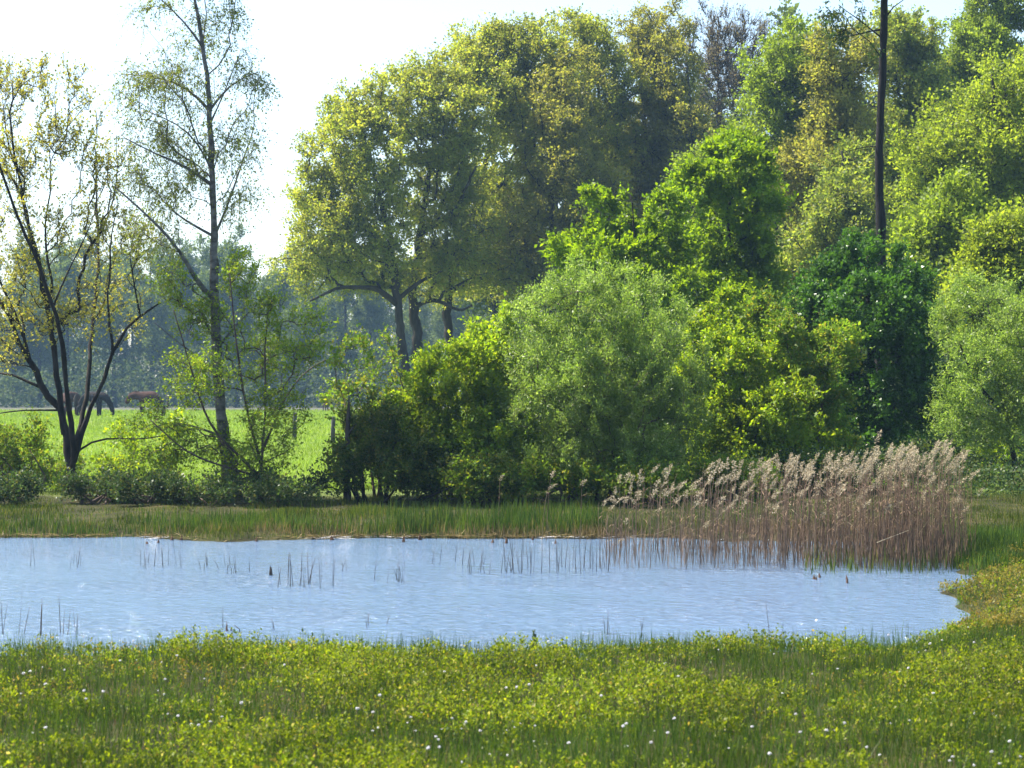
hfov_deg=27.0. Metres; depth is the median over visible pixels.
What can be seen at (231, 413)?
meadow grass
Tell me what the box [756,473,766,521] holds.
reed
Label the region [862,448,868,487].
reed
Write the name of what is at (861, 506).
reed
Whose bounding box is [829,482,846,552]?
reed
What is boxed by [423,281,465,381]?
tree
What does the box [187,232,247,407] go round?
tree
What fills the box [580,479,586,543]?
reed
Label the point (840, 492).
reed
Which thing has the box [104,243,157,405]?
tree
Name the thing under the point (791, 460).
reed
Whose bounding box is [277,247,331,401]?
tree
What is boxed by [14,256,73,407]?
tree
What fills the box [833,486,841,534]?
reed
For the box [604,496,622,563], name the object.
reed
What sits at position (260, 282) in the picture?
tree
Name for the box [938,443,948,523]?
reed
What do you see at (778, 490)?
reed
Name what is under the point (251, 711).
bog myrtle
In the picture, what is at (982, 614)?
bank myrtle
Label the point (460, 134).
oak tree
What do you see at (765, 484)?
reed
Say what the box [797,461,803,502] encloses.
reed
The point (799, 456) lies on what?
reed
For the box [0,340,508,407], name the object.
undergrowth
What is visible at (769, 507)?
reed
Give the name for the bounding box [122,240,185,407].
tree
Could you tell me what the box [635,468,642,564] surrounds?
reed
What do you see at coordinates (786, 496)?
reed
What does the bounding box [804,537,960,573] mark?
reed shoots
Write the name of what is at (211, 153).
birch tree
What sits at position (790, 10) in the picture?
tree
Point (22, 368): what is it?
tree
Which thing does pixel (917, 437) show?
woodland undergrowth
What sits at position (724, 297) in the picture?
maple sapling
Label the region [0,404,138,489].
dogwood bush
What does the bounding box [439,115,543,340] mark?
tree
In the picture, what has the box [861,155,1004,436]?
beech tree
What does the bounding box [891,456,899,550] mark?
reed
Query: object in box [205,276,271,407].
tree
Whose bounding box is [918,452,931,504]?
reed
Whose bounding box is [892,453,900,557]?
reed
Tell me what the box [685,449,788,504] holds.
bramble bush
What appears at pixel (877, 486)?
reed
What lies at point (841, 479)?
reed
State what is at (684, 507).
reed
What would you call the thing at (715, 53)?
bare tree
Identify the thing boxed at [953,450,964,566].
reed
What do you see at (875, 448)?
reed
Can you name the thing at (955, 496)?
reed
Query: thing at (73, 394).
horse
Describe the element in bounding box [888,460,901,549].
reed
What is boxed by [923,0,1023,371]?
beech tree
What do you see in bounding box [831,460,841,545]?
reed
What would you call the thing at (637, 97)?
tree
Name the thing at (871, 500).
reed
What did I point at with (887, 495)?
reed
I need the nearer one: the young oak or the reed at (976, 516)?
the reed at (976, 516)
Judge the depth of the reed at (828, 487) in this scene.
37.02 m
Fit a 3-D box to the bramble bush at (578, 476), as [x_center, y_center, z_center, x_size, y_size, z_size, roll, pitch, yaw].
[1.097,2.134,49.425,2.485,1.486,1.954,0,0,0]
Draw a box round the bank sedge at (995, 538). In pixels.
[0,490,1023,577]
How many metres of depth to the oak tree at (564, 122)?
131.98 m
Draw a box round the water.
[0,537,974,656]
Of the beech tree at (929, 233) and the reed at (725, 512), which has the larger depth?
the beech tree at (929, 233)
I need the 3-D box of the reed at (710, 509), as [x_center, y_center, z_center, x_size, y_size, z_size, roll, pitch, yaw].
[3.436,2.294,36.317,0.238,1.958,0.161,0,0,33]
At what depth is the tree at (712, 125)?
175.38 m
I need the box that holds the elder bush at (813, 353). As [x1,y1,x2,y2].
[732,279,874,491]
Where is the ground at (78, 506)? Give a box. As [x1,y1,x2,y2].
[0,402,1023,767]
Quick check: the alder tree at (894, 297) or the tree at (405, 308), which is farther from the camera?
the tree at (405, 308)
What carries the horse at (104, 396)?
on the ground at (78, 506)
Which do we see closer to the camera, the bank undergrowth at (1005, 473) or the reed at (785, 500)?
the reed at (785, 500)
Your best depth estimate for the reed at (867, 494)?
35.06 m
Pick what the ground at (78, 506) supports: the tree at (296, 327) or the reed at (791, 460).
the tree at (296, 327)
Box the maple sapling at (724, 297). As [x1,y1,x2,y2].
[689,280,774,360]
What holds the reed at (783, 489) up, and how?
in the water
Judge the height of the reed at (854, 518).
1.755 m
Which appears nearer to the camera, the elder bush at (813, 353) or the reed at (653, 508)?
the reed at (653, 508)
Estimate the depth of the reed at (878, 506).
35.96 m
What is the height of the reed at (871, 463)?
2.078 m
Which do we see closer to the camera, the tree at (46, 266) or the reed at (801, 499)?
the reed at (801, 499)
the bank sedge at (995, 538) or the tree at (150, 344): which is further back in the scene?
the tree at (150, 344)
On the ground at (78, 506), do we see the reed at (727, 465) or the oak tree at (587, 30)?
the oak tree at (587, 30)
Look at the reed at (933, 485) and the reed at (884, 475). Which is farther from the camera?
the reed at (884, 475)
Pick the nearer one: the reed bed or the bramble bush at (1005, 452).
the reed bed
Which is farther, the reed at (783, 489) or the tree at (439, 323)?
the tree at (439, 323)
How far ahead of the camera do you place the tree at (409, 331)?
326.28 m
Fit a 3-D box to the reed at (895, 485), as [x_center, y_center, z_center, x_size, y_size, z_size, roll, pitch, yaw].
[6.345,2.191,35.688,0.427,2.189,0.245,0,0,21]
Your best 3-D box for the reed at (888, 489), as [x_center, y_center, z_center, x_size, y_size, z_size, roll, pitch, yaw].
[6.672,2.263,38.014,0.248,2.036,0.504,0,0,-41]
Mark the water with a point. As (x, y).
(117, 586)
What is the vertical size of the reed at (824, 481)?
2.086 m
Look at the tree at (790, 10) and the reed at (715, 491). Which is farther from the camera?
the tree at (790, 10)
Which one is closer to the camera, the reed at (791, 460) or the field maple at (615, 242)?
the reed at (791, 460)
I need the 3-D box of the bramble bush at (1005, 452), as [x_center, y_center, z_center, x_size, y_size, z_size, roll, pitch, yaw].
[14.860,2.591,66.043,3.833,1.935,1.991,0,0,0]
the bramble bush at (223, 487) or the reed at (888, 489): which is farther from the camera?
the bramble bush at (223, 487)
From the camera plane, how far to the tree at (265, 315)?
371.56 m
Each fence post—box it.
[292,413,296,439]
[331,417,335,443]
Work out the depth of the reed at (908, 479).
36.64 m
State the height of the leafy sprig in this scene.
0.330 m
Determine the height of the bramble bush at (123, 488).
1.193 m
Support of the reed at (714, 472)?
in the water
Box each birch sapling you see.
[108,240,343,500]
[315,319,433,499]
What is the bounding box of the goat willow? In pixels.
[0,42,163,493]
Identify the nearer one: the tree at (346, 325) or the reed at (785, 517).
the reed at (785, 517)
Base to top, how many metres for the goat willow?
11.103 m
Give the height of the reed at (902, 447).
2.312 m
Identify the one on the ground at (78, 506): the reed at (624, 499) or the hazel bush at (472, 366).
the hazel bush at (472, 366)
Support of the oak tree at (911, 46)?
on the ground at (78, 506)
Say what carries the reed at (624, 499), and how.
in the water
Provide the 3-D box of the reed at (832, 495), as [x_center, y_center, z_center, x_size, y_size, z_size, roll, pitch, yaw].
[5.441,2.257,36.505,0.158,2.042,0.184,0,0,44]
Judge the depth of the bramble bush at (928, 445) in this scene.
57.07 m
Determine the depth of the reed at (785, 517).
36.52 m
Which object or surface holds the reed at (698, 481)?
in the water
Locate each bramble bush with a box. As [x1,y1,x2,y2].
[0,464,51,506]
[44,462,140,504]
[102,464,185,506]
[138,462,254,505]
[237,461,339,506]
[437,449,543,504]
[518,444,612,504]
[589,446,697,506]
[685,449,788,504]
[886,432,1001,484]
[968,439,1023,466]
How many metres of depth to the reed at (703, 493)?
36.77 m
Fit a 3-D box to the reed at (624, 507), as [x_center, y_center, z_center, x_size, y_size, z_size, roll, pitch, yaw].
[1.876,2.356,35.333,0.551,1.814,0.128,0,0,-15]
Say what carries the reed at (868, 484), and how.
in the water
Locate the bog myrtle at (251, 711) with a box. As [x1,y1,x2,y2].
[0,554,1020,767]
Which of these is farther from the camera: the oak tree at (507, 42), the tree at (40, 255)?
the tree at (40, 255)
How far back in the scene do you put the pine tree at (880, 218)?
65.90 m
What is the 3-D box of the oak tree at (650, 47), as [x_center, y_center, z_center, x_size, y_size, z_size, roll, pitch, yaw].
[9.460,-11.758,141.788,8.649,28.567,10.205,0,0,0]
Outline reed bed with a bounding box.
[598,450,974,569]
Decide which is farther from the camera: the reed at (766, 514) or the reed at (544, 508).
the reed at (544, 508)
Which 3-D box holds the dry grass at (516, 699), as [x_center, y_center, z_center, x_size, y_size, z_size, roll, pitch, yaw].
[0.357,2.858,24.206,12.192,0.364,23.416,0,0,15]
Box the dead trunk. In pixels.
[341,397,354,501]
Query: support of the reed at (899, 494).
in the water
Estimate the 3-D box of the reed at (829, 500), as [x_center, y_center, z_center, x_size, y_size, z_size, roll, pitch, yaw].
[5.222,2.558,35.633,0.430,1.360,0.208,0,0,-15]
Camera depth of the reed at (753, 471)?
35.51 m
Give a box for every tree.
[0,223,51,377]
[0,276,41,407]
[3,260,51,405]
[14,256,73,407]
[24,246,73,360]
[28,236,103,404]
[37,242,82,384]
[53,224,123,405]
[75,257,115,380]
[81,259,142,407]
[90,0,285,499]
[99,243,149,378]
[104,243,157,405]
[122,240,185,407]
[140,243,193,365]
[140,272,195,406]
[143,235,201,405]
[167,230,209,397]
[181,268,210,355]
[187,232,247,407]
[193,218,253,405]
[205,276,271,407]
[233,258,256,401]
[238,259,271,403]
[251,274,291,405]
[255,252,297,406]
[261,64,451,401]
[271,257,329,407]
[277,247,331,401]
[309,271,353,374]
[311,262,378,386]
[348,273,397,400]
[356,294,396,376]
[358,264,397,397]
[365,42,538,365]
[381,284,438,373]
[388,284,433,369]
[407,235,443,343]
[414,9,584,416]
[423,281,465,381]
[425,280,473,387]
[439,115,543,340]
[456,271,490,338]
[478,35,612,342]
[489,40,644,356]
[539,3,657,362]
[595,0,718,348]
[597,34,724,356]
[632,63,698,305]
[660,6,838,273]
[665,0,780,241]
[673,74,733,350]
[709,94,748,256]
[724,0,873,256]
[768,13,897,254]
[771,126,904,353]
[778,226,975,475]
[805,0,902,463]
[853,0,966,357]
[860,73,893,211]
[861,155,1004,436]
[866,23,952,205]
[883,37,1023,428]
[916,265,1023,486]
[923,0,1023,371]
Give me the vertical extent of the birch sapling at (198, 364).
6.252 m
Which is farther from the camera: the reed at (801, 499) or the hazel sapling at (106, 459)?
the hazel sapling at (106, 459)
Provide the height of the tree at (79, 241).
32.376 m
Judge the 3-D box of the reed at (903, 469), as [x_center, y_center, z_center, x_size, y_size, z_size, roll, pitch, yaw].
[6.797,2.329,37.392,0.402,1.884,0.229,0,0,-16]
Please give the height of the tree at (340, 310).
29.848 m
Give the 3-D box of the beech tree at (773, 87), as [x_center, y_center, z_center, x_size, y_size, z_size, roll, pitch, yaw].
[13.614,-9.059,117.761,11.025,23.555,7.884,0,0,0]
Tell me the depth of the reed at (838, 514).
35.47 m
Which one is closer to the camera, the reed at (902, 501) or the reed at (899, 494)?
the reed at (902, 501)
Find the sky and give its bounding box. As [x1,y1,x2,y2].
[0,0,1023,400]
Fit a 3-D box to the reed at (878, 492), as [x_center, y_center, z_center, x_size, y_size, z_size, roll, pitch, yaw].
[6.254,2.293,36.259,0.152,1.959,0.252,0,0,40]
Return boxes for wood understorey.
[464,254,1023,417]
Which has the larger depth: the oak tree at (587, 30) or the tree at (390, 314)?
the tree at (390, 314)
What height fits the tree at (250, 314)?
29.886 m
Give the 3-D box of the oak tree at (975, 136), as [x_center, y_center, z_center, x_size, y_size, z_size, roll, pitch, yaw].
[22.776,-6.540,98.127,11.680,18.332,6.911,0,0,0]
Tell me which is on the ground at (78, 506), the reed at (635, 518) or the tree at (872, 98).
the tree at (872, 98)
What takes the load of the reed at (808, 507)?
in the water
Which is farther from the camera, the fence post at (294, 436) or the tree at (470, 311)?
the tree at (470, 311)
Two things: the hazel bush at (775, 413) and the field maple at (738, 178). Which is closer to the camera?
the hazel bush at (775, 413)
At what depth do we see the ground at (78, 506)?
24.47 m
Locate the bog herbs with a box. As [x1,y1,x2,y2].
[0,565,1023,767]
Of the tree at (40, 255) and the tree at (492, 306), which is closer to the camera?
the tree at (492, 306)
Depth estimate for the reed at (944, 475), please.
35.76 m
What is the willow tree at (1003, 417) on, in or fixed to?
on the ground at (78, 506)
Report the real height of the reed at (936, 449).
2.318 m
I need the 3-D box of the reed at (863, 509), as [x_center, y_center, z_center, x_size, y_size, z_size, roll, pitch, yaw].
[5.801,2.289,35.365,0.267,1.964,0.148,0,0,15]
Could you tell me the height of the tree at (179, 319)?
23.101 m
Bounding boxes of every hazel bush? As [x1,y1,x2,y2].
[370,291,568,501]
[667,304,844,493]
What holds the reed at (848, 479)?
in the water
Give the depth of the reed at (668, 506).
36.71 m
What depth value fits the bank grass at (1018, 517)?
46.69 m
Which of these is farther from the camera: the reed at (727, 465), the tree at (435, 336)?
the tree at (435, 336)
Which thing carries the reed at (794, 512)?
in the water
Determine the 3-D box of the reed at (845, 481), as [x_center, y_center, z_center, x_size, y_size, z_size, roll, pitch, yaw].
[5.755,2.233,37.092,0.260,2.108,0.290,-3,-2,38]
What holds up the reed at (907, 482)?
in the water
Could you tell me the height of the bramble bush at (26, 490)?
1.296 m
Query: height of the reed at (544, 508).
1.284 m
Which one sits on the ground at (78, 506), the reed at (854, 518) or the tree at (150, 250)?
the tree at (150, 250)
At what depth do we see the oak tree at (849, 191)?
102.97 m
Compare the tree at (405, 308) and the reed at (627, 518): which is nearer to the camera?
the reed at (627, 518)
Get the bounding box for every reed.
[542,484,557,538]
[544,470,554,540]
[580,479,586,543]
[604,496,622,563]
[610,495,616,549]
[618,496,628,563]
[624,471,630,558]
[627,485,632,555]
[629,475,634,535]
[630,498,635,555]
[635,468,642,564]
[635,489,645,555]
[637,476,647,567]
[648,464,658,547]
[649,478,660,566]
[662,468,668,527]
[667,463,672,540]
[669,482,673,547]
[676,482,684,555]
[683,490,688,558]
[690,477,702,542]
[695,490,700,518]
[698,469,716,559]
[698,476,711,544]
[702,463,728,563]
[703,466,709,534]
[706,459,720,561]
[708,462,714,563]
[713,479,721,542]
[714,474,724,565]
[714,474,728,561]
[722,457,729,543]
[722,469,736,558]
[731,460,736,566]
[736,480,745,563]
[739,469,755,566]
[756,461,768,548]
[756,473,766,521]
[758,483,768,553]
[759,462,765,548]
[762,466,771,511]
[762,475,767,563]
[766,481,775,554]
[772,455,779,554]
[776,463,782,548]
[779,463,794,540]
[780,467,797,550]
[781,458,794,545]
[782,480,791,554]
[783,464,793,530]
[791,477,798,537]
[792,469,797,561]
[793,454,800,552]
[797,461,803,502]
[797,467,810,552]
[797,490,803,562]
[799,461,811,554]
[807,471,815,562]
[814,452,819,490]
[817,466,827,564]
[821,496,833,522]
[823,450,834,533]
[823,452,834,529]
[824,462,832,540]
[827,456,833,537]
[828,473,834,539]
[828,487,845,540]
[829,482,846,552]
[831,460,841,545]
[831,468,843,543]
[833,458,840,540]
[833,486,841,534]
[840,455,850,522]
[840,461,847,510]
[842,452,848,554]
[848,451,853,565]
[852,454,858,553]
[854,475,861,561]
[857,465,862,569]
[860,463,869,560]
[861,458,876,560]
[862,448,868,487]
[865,446,879,567]
[865,459,870,558]
[866,445,878,551]
[869,430,881,516]
[871,449,878,533]
[871,478,878,561]
[873,451,884,552]
[876,462,881,541]
[877,474,882,547]
[880,464,891,509]
[882,462,898,556]
[885,448,890,552]
[886,454,894,540]
[887,443,900,565]
[888,442,893,560]
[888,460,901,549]
[891,444,904,533]
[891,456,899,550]
[892,452,901,565]
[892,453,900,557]
[894,477,908,559]
[896,457,906,559]
[897,463,909,518]
[902,451,915,560]
[902,462,919,538]
[903,446,914,524]
[915,449,918,523]
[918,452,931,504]
[924,468,930,541]
[929,448,934,569]
[929,472,937,541]
[931,443,938,539]
[932,440,939,558]
[933,442,942,544]
[936,447,952,556]
[938,439,948,537]
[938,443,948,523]
[940,441,946,524]
[943,457,958,555]
[946,447,955,556]
[952,453,966,541]
[952,496,960,542]
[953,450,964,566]
[961,450,969,485]
[965,472,975,543]
[969,469,979,537]
[971,487,984,541]
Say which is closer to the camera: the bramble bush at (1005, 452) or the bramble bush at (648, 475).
the bramble bush at (648, 475)
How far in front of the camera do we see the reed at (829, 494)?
36.30 m
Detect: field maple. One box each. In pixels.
[534,179,709,439]
[659,122,798,381]
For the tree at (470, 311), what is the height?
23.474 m
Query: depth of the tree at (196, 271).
371.90 m
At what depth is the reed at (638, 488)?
35.42 m
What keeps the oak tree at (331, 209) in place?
on the ground at (78, 506)
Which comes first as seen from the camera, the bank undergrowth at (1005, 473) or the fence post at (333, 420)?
the bank undergrowth at (1005, 473)
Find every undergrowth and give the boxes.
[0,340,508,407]
[462,437,1023,497]
[523,296,1023,457]
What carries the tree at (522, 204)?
on the ground at (78, 506)
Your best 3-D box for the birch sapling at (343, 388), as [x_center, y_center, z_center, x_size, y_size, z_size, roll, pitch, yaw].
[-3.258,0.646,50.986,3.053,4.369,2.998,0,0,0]
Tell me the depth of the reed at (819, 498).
36.10 m
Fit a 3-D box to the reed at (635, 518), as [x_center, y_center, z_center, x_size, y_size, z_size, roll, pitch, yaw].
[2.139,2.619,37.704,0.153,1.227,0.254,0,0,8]
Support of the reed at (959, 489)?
in the water
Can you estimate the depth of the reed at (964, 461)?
35.37 m
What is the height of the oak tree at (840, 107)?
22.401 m
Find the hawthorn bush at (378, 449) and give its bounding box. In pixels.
[314,386,538,503]
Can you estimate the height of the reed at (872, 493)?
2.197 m
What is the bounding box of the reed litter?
[145,535,631,538]
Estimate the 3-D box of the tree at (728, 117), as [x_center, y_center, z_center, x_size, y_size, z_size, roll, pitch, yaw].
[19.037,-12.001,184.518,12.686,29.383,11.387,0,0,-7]
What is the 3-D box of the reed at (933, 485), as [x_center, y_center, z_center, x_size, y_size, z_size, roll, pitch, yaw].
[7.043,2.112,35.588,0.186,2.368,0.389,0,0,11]
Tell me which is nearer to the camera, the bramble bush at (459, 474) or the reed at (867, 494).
the reed at (867, 494)
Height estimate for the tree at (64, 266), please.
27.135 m
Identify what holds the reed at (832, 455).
in the water
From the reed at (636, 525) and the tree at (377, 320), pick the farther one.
the tree at (377, 320)
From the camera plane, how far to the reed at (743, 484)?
35.97 m
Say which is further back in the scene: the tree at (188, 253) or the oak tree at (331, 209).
the tree at (188, 253)
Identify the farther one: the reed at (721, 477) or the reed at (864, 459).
the reed at (864, 459)
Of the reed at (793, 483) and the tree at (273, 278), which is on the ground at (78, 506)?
the tree at (273, 278)
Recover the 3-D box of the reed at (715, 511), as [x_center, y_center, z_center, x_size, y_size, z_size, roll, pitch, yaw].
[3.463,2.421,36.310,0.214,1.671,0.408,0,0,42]
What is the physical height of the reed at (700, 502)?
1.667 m
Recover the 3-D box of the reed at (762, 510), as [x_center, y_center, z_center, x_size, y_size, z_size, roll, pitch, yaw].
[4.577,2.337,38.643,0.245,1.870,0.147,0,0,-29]
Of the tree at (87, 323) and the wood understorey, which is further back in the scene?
the tree at (87, 323)
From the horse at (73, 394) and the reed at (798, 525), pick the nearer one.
the reed at (798, 525)
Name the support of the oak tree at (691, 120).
on the ground at (78, 506)
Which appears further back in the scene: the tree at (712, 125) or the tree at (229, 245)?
the tree at (229, 245)
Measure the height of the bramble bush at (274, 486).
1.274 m
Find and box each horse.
[63,391,80,414]
[73,391,114,415]
[125,390,168,415]
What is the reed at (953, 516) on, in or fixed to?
in the water
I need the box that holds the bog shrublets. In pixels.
[0,560,1023,767]
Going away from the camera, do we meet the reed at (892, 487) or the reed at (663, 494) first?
the reed at (892, 487)
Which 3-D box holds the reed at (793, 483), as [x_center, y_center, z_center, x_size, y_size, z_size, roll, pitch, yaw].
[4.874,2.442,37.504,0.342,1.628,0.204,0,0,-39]
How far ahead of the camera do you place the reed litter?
42.32 m
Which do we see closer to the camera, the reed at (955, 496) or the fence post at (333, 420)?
the reed at (955, 496)
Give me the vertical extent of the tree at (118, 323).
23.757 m
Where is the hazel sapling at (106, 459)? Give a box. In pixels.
[86,407,199,489]
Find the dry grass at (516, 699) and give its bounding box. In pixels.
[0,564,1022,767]
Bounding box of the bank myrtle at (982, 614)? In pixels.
[937,542,1023,634]
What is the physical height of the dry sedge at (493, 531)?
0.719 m
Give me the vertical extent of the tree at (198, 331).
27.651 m
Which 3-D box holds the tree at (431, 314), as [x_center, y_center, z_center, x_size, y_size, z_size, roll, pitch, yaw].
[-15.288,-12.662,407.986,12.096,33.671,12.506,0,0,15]
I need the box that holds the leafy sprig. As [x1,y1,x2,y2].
[530,630,536,646]
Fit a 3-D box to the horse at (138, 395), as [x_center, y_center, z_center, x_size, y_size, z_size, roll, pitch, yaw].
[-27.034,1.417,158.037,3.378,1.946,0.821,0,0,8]
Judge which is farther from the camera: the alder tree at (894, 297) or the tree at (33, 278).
the tree at (33, 278)
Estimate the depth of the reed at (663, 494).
37.01 m
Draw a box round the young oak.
[923,193,1023,440]
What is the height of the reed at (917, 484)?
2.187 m
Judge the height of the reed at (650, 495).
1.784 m
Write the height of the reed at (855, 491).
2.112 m
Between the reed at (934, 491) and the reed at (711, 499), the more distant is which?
the reed at (711, 499)
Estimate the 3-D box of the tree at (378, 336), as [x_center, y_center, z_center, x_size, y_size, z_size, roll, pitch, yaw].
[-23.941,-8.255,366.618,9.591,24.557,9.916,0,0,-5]
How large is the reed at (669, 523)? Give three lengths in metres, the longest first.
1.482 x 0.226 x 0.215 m
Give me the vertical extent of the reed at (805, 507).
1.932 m
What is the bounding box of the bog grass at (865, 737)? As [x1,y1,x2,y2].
[0,563,1023,767]
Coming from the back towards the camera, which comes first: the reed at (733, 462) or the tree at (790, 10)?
the tree at (790, 10)
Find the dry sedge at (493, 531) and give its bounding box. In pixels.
[0,509,904,541]
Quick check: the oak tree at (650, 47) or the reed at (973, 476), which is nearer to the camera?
the reed at (973, 476)
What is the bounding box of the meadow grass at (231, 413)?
[0,408,1023,490]
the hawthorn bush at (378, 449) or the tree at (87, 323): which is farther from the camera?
the tree at (87, 323)
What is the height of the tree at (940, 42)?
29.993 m
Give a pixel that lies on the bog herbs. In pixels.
(433, 728)
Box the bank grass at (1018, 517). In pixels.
[0,483,1023,540]
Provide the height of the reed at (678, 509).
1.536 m
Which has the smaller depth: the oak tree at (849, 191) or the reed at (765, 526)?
the reed at (765, 526)
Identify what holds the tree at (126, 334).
on the ground at (78, 506)
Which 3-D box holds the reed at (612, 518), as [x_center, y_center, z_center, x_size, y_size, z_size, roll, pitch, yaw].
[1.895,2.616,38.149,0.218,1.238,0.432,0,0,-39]
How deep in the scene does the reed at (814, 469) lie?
39.43 m
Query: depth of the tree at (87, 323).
409.35 m
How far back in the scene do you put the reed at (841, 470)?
36.80 m
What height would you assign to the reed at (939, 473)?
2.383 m
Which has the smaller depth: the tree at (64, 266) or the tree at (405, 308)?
the tree at (64, 266)
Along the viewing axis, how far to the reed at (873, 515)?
35.48 m
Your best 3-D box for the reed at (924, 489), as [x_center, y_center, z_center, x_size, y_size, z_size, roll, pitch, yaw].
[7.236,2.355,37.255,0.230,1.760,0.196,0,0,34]
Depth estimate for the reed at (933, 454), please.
35.05 m
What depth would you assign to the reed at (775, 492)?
37.13 m
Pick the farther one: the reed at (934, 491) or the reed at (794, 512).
the reed at (794, 512)
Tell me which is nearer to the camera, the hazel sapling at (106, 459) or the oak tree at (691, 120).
the hazel sapling at (106, 459)
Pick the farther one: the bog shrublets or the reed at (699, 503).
the reed at (699, 503)
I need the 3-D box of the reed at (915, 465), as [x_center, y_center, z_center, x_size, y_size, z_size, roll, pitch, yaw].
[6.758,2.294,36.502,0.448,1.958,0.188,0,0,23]
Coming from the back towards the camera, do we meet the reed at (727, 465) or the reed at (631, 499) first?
the reed at (631, 499)
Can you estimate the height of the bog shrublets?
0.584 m
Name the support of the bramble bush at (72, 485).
on the ground at (78, 506)
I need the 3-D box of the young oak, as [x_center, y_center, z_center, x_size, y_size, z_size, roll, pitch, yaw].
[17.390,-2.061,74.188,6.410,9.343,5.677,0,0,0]
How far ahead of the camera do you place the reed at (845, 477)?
36.49 m
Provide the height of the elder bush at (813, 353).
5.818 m
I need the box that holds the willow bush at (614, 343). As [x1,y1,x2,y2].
[481,249,721,500]
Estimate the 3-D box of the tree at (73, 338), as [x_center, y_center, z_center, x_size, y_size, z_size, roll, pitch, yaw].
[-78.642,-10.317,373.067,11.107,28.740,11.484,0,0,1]
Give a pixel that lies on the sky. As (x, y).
(304, 44)
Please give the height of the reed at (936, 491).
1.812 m
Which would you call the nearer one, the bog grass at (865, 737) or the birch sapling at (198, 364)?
the bog grass at (865, 737)
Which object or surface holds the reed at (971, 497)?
on the ground at (78, 506)
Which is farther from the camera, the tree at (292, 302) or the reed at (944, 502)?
the tree at (292, 302)
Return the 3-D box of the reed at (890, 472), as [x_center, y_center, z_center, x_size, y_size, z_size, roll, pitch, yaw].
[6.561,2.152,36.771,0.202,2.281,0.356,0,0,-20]
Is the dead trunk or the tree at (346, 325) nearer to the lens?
the dead trunk
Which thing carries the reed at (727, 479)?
in the water
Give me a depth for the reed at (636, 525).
37.95 m
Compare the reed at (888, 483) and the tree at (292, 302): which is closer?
the reed at (888, 483)
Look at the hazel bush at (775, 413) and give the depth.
52.46 m
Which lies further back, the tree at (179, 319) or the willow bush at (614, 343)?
the tree at (179, 319)
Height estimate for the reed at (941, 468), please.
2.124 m
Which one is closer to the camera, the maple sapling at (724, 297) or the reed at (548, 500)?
the reed at (548, 500)
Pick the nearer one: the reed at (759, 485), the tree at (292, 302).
the reed at (759, 485)

